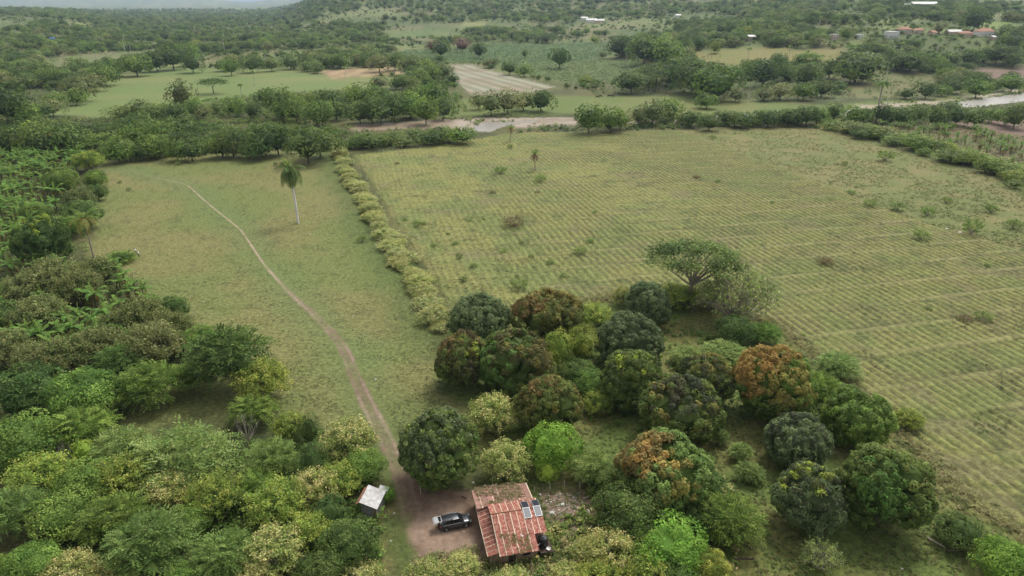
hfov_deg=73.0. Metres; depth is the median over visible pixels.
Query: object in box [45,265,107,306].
brown tree
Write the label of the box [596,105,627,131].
bank tree
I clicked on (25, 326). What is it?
banana plant
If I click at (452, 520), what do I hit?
parked car
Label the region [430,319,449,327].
hedge shrub
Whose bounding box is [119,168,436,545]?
dirt track
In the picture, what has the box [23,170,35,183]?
banana plant
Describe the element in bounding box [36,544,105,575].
leafy bush
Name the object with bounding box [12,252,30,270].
banana plant
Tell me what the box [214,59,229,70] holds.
valley tree
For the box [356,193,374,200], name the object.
hedge shrub
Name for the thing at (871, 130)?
hedge tree
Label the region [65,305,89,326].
banana plant
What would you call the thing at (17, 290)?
grey tree
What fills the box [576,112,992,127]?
undergrowth
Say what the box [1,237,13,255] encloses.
banana plant
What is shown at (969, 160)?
hedge tree
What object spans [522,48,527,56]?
lone tree
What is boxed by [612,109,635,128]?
bank tree
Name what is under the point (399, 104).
bank tree
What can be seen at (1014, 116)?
bank tree
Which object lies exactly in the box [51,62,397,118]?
meadow
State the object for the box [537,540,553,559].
tank stand
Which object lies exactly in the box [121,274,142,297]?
banana plant
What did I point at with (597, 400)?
leafy bush
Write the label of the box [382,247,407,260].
hedge shrub
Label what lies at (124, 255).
leafy bush
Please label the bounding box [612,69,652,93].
valley tree
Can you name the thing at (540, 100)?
bank tree
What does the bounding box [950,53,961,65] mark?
valley tree
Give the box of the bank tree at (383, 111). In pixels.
[363,96,398,123]
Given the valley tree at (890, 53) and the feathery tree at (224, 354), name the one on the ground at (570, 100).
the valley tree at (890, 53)
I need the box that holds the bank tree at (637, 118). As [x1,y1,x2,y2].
[625,104,650,124]
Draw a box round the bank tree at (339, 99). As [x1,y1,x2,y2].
[317,89,349,109]
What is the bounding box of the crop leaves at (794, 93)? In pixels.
[738,81,855,100]
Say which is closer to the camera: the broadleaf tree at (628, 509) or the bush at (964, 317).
the broadleaf tree at (628, 509)
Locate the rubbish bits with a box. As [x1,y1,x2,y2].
[546,492,590,525]
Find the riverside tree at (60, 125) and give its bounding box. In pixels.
[41,122,74,132]
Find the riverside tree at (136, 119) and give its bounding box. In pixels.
[110,110,158,134]
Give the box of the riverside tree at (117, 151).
[96,135,135,162]
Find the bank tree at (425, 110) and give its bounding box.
[409,94,438,124]
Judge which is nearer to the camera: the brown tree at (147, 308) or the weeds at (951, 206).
the brown tree at (147, 308)
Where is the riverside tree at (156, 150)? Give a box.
[138,135,168,159]
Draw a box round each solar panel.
[520,501,528,507]
[522,507,531,517]
[531,499,539,505]
[533,505,542,515]
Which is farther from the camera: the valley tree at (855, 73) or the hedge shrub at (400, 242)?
the valley tree at (855, 73)
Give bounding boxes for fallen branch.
[927,537,944,547]
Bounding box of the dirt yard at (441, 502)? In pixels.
[408,487,486,573]
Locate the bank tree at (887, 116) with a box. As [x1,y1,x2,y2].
[878,108,897,123]
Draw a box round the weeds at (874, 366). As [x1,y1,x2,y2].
[358,129,1023,440]
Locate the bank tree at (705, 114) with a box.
[697,112,717,121]
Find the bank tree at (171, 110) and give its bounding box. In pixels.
[158,101,185,120]
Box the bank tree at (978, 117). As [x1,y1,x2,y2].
[962,107,994,125]
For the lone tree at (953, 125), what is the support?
on the ground at (570, 100)
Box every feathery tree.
[0,483,54,544]
[46,403,122,454]
[58,215,84,237]
[67,489,159,552]
[82,340,154,379]
[91,503,204,575]
[105,359,190,412]
[173,320,278,397]
[183,526,257,575]
[235,435,304,481]
[693,490,770,551]
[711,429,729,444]
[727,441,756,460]
[731,460,767,484]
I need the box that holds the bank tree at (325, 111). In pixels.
[306,101,335,125]
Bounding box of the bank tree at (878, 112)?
[869,103,896,122]
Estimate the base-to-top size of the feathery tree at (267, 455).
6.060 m
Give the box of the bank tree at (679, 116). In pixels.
[675,113,688,124]
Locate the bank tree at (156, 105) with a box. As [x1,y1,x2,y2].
[151,101,167,114]
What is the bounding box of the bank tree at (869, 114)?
[857,107,874,119]
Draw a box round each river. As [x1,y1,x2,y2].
[348,119,475,131]
[474,121,535,131]
[955,93,1023,106]
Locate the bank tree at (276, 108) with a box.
[268,97,293,121]
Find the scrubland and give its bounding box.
[0,7,1023,111]
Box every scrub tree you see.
[69,149,107,171]
[89,557,139,575]
[92,451,152,498]
[137,467,194,510]
[178,465,245,522]
[226,354,293,400]
[240,471,310,530]
[280,508,332,553]
[285,463,342,511]
[314,458,365,496]
[315,413,381,462]
[464,390,519,434]
[477,435,531,485]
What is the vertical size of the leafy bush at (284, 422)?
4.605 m
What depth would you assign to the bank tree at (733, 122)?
381.21 m
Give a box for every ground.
[0,0,1023,575]
[435,300,1023,575]
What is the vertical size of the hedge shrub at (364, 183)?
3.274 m
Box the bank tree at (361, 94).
[347,81,380,104]
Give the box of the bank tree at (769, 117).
[755,107,782,126]
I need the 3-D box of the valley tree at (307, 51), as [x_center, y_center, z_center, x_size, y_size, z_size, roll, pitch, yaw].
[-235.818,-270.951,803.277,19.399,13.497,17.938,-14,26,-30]
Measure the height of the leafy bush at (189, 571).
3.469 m
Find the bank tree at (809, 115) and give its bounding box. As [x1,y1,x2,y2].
[796,105,821,125]
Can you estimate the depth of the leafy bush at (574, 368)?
124.06 m
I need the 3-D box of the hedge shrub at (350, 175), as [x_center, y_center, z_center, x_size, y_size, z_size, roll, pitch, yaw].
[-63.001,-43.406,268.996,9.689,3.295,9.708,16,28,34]
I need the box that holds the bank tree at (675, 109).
[652,95,685,119]
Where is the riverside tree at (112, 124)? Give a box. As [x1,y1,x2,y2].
[92,121,121,133]
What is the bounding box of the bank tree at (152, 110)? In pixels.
[138,104,165,119]
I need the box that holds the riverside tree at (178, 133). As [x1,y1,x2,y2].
[154,130,203,143]
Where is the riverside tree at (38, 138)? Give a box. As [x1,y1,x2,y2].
[17,122,64,152]
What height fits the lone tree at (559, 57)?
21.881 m
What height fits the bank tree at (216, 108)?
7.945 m
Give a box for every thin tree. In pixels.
[688,278,732,308]
[693,258,784,321]
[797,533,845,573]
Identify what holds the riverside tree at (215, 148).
on the pasture
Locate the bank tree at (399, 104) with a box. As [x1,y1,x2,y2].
[381,90,408,120]
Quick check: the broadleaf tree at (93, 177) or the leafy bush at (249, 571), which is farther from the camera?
the broadleaf tree at (93, 177)
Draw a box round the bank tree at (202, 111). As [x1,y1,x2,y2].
[192,104,212,118]
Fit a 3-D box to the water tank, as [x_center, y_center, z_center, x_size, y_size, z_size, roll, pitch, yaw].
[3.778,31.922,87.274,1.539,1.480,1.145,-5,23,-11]
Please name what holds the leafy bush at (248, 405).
on the ground at (570, 100)
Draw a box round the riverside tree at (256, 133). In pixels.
[233,120,282,156]
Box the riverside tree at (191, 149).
[170,136,207,161]
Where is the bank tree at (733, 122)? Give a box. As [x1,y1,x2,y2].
[726,113,739,126]
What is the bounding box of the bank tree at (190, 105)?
[181,95,208,115]
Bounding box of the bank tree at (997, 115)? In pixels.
[992,109,1007,124]
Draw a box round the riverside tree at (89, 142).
[67,131,122,151]
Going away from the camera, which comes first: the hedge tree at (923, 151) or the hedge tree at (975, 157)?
the hedge tree at (975, 157)
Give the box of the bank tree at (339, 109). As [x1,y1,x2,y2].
[321,99,348,120]
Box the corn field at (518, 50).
[388,42,615,63]
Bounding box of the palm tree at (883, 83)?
[872,80,891,121]
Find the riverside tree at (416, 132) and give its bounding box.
[401,127,428,139]
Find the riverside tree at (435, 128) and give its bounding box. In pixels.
[430,125,451,135]
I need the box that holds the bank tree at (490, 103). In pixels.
[471,88,508,115]
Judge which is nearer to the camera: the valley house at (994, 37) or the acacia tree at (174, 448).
the acacia tree at (174, 448)
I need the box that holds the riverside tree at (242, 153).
[230,138,252,157]
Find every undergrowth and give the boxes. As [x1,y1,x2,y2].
[0,115,470,159]
[0,154,178,357]
[0,361,389,575]
[98,91,466,118]
[344,87,1023,131]
[403,469,753,575]
[443,313,820,433]
[517,123,676,132]
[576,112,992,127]
[814,118,1023,180]
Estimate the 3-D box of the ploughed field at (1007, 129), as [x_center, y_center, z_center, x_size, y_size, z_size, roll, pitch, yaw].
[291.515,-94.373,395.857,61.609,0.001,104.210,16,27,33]
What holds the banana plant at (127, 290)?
on the ground at (570, 100)
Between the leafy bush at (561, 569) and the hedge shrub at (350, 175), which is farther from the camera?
the hedge shrub at (350, 175)
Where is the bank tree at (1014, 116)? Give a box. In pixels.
[999,102,1023,128]
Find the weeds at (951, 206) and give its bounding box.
[685,128,1023,249]
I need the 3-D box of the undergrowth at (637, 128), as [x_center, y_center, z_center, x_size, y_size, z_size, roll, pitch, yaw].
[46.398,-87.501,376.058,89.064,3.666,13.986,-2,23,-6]
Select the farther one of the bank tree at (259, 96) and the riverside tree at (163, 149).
the bank tree at (259, 96)
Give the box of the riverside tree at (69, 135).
[41,122,98,154]
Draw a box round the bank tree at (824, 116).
[806,105,830,122]
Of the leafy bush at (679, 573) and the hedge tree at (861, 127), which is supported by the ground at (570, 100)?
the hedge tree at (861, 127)
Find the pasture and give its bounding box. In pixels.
[88,152,471,482]
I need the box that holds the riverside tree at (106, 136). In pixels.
[89,133,123,145]
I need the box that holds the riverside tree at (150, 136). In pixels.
[126,133,177,156]
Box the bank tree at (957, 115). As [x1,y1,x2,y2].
[944,106,971,124]
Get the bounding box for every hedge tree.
[822,120,842,129]
[835,120,859,133]
[848,123,873,131]
[848,128,871,138]
[857,121,877,128]
[865,125,891,138]
[874,126,901,136]
[879,132,899,142]
[881,136,905,145]
[894,132,919,141]
[901,134,935,149]
[906,137,929,149]
[914,147,932,155]
[924,140,950,150]
[931,146,968,162]
[937,140,957,149]
[952,152,983,164]
[958,150,984,164]
[973,156,1010,171]
[973,163,991,172]
[986,165,1001,173]
[991,162,1022,172]
[995,168,1022,177]
[998,170,1023,180]
[1004,178,1023,189]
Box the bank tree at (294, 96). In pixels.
[282,90,300,102]
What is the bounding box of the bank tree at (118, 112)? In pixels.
[109,105,131,118]
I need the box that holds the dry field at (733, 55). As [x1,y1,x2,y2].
[696,46,842,66]
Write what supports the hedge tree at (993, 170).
on the ground at (570, 100)
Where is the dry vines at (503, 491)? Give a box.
[474,481,524,505]
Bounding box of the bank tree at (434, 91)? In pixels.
[419,78,450,104]
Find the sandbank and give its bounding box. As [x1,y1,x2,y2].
[471,117,677,127]
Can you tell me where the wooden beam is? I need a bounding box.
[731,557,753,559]
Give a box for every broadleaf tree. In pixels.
[0,360,67,420]
[0,407,64,475]
[16,203,53,223]
[20,484,97,544]
[40,167,80,195]
[42,365,125,417]
[56,187,97,210]
[58,199,104,228]
[81,169,108,185]
[86,184,109,200]
[521,420,584,473]
[590,479,670,541]
[629,507,709,575]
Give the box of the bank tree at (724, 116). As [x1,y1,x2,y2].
[712,109,738,122]
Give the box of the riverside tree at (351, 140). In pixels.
[342,135,366,148]
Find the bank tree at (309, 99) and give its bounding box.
[298,92,321,110]
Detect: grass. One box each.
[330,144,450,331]
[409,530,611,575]
[450,288,1023,543]
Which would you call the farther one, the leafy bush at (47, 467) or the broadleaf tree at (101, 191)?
the broadleaf tree at (101, 191)
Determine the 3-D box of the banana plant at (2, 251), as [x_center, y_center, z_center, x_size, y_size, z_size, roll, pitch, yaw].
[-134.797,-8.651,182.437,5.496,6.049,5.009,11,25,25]
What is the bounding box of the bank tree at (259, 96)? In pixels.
[251,87,276,104]
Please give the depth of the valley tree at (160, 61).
671.77 m
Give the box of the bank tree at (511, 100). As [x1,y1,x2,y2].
[492,87,526,113]
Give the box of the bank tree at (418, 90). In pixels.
[404,84,427,100]
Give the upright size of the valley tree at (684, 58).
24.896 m
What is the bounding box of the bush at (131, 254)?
[107,249,138,265]
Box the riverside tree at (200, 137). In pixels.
[173,134,207,144]
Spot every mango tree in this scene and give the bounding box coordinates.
[7,213,72,262]
[397,405,480,491]
[433,329,487,386]
[445,292,511,339]
[477,327,558,399]
[510,287,584,349]
[513,373,583,433]
[593,310,665,361]
[599,348,664,411]
[612,426,715,514]
[622,280,671,325]
[638,373,727,444]
[674,351,735,402]
[730,344,818,420]
[763,411,834,469]
[769,460,847,537]
[820,383,898,449]
[834,442,939,529]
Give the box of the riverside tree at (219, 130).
[211,126,247,155]
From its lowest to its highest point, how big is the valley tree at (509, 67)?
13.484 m
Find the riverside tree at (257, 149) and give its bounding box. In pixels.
[240,135,272,159]
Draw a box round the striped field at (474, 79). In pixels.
[447,65,552,96]
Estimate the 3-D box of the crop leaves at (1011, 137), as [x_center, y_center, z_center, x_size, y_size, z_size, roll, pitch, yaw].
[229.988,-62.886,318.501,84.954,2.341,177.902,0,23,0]
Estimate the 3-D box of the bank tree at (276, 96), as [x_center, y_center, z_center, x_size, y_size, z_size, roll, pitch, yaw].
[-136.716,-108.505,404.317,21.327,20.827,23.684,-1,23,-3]
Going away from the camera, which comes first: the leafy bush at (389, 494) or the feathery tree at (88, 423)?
the leafy bush at (389, 494)
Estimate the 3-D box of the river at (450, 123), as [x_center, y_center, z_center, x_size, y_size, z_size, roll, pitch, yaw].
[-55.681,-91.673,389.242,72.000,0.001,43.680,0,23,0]
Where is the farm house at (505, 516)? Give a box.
[472,483,546,564]
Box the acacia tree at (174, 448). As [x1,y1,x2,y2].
[117,414,249,508]
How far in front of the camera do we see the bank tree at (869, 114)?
393.57 m
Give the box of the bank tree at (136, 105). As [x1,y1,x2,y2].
[122,98,150,117]
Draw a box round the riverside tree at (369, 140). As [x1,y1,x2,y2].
[352,132,388,149]
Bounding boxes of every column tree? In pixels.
[292,441,332,470]
[295,411,324,443]
[544,326,573,370]
[566,322,600,365]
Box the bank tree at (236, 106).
[219,97,248,116]
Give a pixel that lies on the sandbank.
(540, 121)
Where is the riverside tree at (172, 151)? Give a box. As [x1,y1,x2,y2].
[162,139,184,160]
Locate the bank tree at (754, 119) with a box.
[746,114,764,125]
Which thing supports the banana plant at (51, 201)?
on the ground at (570, 100)
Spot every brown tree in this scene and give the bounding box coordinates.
[27,332,97,375]
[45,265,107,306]
[78,254,120,282]
[97,307,127,332]
[106,294,169,330]
[152,308,196,336]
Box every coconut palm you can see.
[63,206,102,258]
[505,124,515,140]
[531,148,539,170]
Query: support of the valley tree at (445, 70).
on the ground at (570, 100)
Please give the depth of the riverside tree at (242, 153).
303.72 m
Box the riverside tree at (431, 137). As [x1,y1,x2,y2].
[414,129,448,144]
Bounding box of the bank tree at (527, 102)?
[514,90,535,110]
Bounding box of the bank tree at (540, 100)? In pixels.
[524,87,558,111]
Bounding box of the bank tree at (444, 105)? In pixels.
[431,95,457,119]
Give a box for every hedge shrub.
[332,150,349,156]
[334,165,351,171]
[336,157,354,164]
[338,168,354,173]
[340,172,362,179]
[341,178,355,184]
[347,181,368,188]
[352,186,370,192]
[352,192,363,198]
[352,194,377,202]
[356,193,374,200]
[358,200,370,204]
[359,202,383,211]
[360,210,385,219]
[364,211,381,222]
[366,208,384,213]
[368,221,386,230]
[369,227,399,238]
[370,215,388,223]
[375,239,403,251]
[378,237,407,248]
[382,233,408,240]
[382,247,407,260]
[386,255,413,266]
[391,249,423,262]
[392,260,411,269]
[399,266,416,273]
[402,269,436,280]
[402,272,435,287]
[405,282,429,293]
[411,293,443,310]
[412,291,435,298]
[414,283,438,295]
[415,304,451,323]
[428,303,449,315]
[428,323,447,332]
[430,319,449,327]
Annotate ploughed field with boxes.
[956,120,1023,134]
[968,66,1023,79]
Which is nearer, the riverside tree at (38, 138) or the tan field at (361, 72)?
the riverside tree at (38, 138)
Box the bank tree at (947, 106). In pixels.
[931,101,958,121]
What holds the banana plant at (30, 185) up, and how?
on the ground at (570, 100)
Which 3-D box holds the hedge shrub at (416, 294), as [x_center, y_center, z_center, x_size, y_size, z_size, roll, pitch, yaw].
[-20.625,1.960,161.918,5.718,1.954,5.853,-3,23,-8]
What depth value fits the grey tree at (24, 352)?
128.42 m
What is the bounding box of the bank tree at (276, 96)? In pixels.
[259,83,293,118]
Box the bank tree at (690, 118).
[680,110,702,126]
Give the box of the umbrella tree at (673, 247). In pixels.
[640,233,752,307]
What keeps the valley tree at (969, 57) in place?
on the ground at (570, 100)
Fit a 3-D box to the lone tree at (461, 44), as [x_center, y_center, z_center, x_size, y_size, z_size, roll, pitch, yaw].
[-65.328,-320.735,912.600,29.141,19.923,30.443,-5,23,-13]
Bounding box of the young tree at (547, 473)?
[534,462,559,483]
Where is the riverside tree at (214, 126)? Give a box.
[175,121,228,142]
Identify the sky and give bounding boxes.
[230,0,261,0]
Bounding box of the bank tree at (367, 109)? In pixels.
[351,94,389,122]
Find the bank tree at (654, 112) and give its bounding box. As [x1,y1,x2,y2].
[633,98,673,124]
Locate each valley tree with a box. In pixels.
[3,99,43,122]
[4,31,14,35]
[29,102,52,116]
[36,98,69,115]
[39,90,70,104]
[55,71,77,79]
[56,74,99,97]
[60,87,90,104]
[77,73,110,89]
[82,63,122,85]
[99,57,126,73]
[115,53,153,75]
[132,52,162,69]
[138,47,169,71]
[153,42,187,69]
[172,40,198,59]
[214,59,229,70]
[223,53,241,69]
[227,46,241,54]
[237,54,264,71]
[260,57,280,69]
[262,40,274,50]
[277,54,301,68]
[292,53,306,60]
[294,55,314,67]
[301,48,316,56]
[306,41,316,47]
[311,52,329,65]
[326,51,353,68]
[359,50,382,66]
[360,54,372,67]
[364,53,391,71]
[383,51,404,66]
[395,52,421,72]
[415,59,435,67]
[426,66,443,80]
[435,64,454,78]
[445,73,459,82]
[500,61,518,74]
[515,63,534,76]
[574,30,582,36]
[579,75,593,83]
[582,27,591,34]
[589,35,599,42]
[600,30,609,36]
[604,35,633,57]
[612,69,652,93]
[615,33,641,55]
[624,32,666,64]
[624,69,676,90]
[630,62,683,86]
[649,33,685,60]
[657,56,691,79]
[663,52,702,73]
[667,55,721,91]
[674,56,732,94]
[690,62,749,99]
[706,27,715,33]
[706,90,728,96]
[715,38,726,46]
[722,87,747,102]
[725,63,745,78]
[728,38,741,46]
[739,58,750,66]
[740,62,758,76]
[741,26,753,32]
[743,57,783,86]
[750,26,763,36]
[751,86,776,100]
[761,28,776,38]
[764,82,796,99]
[769,36,783,46]
[775,29,789,34]
[779,66,795,81]
[787,33,804,39]
[787,62,823,85]
[789,81,819,99]
[794,40,809,45]
[798,62,825,80]
[806,78,838,97]
[818,59,840,77]
[829,80,848,92]
[831,55,872,83]
[858,72,875,81]
[873,52,891,64]
[882,48,897,56]
[887,55,904,70]
[892,51,931,72]
[895,87,918,98]
[901,45,916,52]
[912,82,940,98]
[934,50,961,66]
[934,68,949,77]
[935,61,953,70]
[935,84,952,95]
[937,78,967,92]
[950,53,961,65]
[958,49,985,62]
[961,78,996,96]
[969,46,992,59]
[978,44,1020,64]
[982,80,1000,90]
[993,73,1023,91]
[997,70,1022,80]
[999,47,1023,63]
[1002,53,1023,66]
[1007,25,1021,31]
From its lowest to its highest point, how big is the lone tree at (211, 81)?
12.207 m
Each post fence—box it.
[383,131,508,150]
[534,481,595,493]
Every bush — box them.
[0,299,29,332]
[0,448,77,498]
[0,539,62,575]
[0,552,21,575]
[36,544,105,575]
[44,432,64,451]
[50,455,126,505]
[57,442,75,465]
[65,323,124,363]
[69,438,94,460]
[86,422,160,465]
[107,249,138,265]
[112,252,131,262]
[158,295,190,314]
[163,560,203,575]
[169,361,214,394]
[172,500,213,539]
[184,323,218,345]
[225,392,282,427]
[232,465,287,507]
[234,561,281,575]
[237,520,306,575]
[267,410,305,441]
[291,549,349,575]
[308,492,351,525]
[312,513,382,575]
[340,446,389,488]
[340,554,388,575]
[356,235,366,241]
[383,485,395,502]
[402,552,454,575]
[444,547,481,575]
[489,564,533,575]
[494,166,506,173]
[500,213,527,228]
[509,276,528,288]
[533,173,547,181]
[544,558,582,575]
[557,357,598,388]
[563,445,616,482]
[568,535,597,563]
[572,368,608,397]
[574,246,587,254]
[574,554,626,575]
[580,524,637,575]
[582,389,614,415]
[583,300,612,328]
[586,460,618,493]
[590,494,605,513]
[609,283,630,305]
[618,550,672,575]
[623,522,658,565]
[660,281,701,309]
[663,557,700,575]
[665,344,703,363]
[666,494,718,539]
[692,546,734,575]
[697,469,732,499]
[698,338,745,366]
[713,313,759,346]
[750,320,784,343]
[770,406,823,422]
[808,370,843,411]
[809,350,866,378]
[814,255,835,266]
[864,199,877,207]
[876,149,896,160]
[888,201,906,210]
[893,407,926,429]
[912,228,933,240]
[919,205,936,215]
[933,510,988,551]
[941,196,952,203]
[956,312,974,322]
[962,217,985,234]
[966,533,1023,575]
[970,309,994,322]
[983,203,999,213]
[1005,218,1023,228]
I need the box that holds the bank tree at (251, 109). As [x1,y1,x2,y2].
[244,102,261,117]
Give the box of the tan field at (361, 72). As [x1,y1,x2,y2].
[322,67,404,77]
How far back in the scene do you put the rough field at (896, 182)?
277.57 m
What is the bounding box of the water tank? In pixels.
[538,535,547,547]
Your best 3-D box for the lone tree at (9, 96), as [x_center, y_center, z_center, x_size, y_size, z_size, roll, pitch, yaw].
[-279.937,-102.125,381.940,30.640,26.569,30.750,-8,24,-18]
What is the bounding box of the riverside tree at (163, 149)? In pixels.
[149,139,170,158]
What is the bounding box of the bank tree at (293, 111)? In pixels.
[278,96,309,120]
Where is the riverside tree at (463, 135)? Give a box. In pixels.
[446,125,478,142]
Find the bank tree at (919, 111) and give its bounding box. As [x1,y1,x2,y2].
[905,102,932,122]
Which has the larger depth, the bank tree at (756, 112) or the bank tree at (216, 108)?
the bank tree at (216, 108)
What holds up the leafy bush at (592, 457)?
on the orchard ground at (849, 536)
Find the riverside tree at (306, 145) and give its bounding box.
[282,125,333,163]
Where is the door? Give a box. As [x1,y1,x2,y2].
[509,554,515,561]
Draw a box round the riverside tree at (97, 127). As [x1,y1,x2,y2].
[71,122,116,149]
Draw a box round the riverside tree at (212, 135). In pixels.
[205,133,224,138]
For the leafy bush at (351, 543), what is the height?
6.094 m
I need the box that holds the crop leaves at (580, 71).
[496,57,645,83]
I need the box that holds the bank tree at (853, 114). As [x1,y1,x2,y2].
[839,103,867,121]
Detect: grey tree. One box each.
[0,269,51,302]
[0,325,35,366]
[1,289,70,330]
[5,339,60,371]
[17,254,82,292]
[110,315,187,365]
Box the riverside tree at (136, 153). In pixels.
[130,144,151,161]
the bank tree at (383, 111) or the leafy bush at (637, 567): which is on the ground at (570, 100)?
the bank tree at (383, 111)
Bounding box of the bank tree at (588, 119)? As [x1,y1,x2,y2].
[573,102,604,133]
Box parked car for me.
[432,512,471,531]
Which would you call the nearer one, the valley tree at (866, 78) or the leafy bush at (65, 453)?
the leafy bush at (65, 453)
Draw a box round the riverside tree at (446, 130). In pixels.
[436,126,459,141]
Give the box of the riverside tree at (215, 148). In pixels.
[205,133,236,157]
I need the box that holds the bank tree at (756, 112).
[752,108,768,119]
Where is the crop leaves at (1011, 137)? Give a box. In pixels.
[860,119,1023,172]
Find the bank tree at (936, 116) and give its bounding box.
[921,106,950,125]
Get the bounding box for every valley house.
[585,18,596,22]
[594,19,604,23]
[745,35,755,41]
[828,34,839,40]
[855,34,863,38]
[884,31,899,38]
[897,27,912,33]
[909,2,937,4]
[912,28,923,33]
[927,31,936,35]
[945,30,961,34]
[958,31,973,36]
[973,28,994,36]
[988,35,996,39]
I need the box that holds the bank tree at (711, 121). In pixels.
[695,114,721,130]
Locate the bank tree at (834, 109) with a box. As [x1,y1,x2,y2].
[821,101,847,117]
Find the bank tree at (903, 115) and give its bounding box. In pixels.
[890,107,917,124]
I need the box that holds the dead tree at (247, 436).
[232,411,259,441]
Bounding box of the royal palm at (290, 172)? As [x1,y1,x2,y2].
[274,157,305,223]
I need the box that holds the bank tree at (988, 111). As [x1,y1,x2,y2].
[982,107,1001,122]
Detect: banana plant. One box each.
[0,162,18,178]
[0,183,16,201]
[0,200,8,218]
[0,218,22,237]
[0,220,10,237]
[0,222,21,241]
[0,225,11,246]
[0,247,9,263]
[0,255,21,276]
[0,286,9,306]
[0,310,15,328]
[0,319,29,331]
[1,190,17,202]
[1,191,19,211]
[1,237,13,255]
[2,152,13,164]
[2,166,17,178]
[3,215,26,226]
[5,200,26,219]
[5,207,18,220]
[6,194,23,213]
[8,182,25,195]
[9,318,39,342]
[11,150,25,165]
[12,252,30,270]
[13,195,35,204]
[14,166,30,179]
[14,180,26,196]
[14,209,37,223]
[17,158,33,173]
[17,169,34,184]
[22,256,43,267]
[22,318,53,342]
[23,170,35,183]
[23,182,34,197]
[24,178,41,194]
[25,150,36,164]
[25,188,40,200]
[26,283,50,297]
[27,155,46,171]
[27,164,40,175]
[28,147,42,155]
[31,171,43,184]
[32,196,55,211]
[34,181,55,197]
[36,331,64,340]
[37,150,56,163]
[39,161,54,174]
[40,149,57,165]
[42,159,53,172]
[43,181,65,198]
[45,196,60,213]
[46,319,72,338]
[47,161,62,170]
[48,154,60,165]
[48,305,77,331]
[49,146,64,161]
[51,252,66,263]
[52,313,84,334]
[57,160,73,171]
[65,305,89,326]
[70,322,86,337]
[71,144,83,153]
[73,281,108,307]
[79,308,102,326]
[84,316,107,331]
[88,299,116,320]
[93,258,116,282]
[100,308,110,324]
[104,256,124,276]
[106,254,119,262]
[107,272,127,293]
[107,295,127,311]
[110,265,133,287]
[117,281,140,302]
[120,324,132,334]
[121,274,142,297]
[129,279,153,295]
[135,288,153,300]
[144,291,164,304]
[178,338,196,359]
[179,329,192,352]
[971,130,983,141]
[975,139,987,149]
[987,129,997,136]
[1008,142,1014,153]
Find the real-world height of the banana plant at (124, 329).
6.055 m
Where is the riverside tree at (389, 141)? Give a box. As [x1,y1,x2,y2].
[375,133,395,143]
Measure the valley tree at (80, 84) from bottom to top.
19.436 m
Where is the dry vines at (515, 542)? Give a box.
[498,530,532,555]
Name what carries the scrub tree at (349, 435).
on the pasture
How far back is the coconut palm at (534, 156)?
282.05 m
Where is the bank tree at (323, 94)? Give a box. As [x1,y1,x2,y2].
[306,88,335,107]
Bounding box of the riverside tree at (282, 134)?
[257,122,298,154]
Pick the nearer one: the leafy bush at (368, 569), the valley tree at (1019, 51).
the leafy bush at (368, 569)
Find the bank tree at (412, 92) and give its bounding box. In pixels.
[394,89,423,99]
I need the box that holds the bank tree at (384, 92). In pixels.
[370,84,393,101]
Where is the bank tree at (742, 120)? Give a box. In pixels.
[728,111,758,127]
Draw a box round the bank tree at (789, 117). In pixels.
[777,108,803,125]
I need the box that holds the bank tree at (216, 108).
[206,102,226,113]
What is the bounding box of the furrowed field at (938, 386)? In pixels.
[354,130,1023,535]
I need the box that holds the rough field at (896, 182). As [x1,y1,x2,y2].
[677,127,1023,249]
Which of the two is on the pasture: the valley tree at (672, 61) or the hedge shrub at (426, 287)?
the hedge shrub at (426, 287)
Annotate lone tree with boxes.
[0,78,37,124]
[7,69,27,79]
[163,77,200,106]
[177,53,205,72]
[194,77,233,93]
[220,57,239,75]
[424,39,438,50]
[430,39,451,54]
[452,37,472,51]
[467,92,483,106]
[469,41,486,54]
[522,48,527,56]
[547,47,571,67]
[692,93,719,108]
[708,41,720,52]
[769,55,790,81]
[823,47,893,83]
[948,122,956,128]
[960,4,994,31]
[971,124,982,130]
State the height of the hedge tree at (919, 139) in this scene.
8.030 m
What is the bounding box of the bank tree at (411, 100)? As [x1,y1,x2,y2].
[395,90,424,118]
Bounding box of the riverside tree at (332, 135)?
[300,124,344,157]
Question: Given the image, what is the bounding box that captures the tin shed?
[355,485,388,518]
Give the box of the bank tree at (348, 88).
[338,82,358,107]

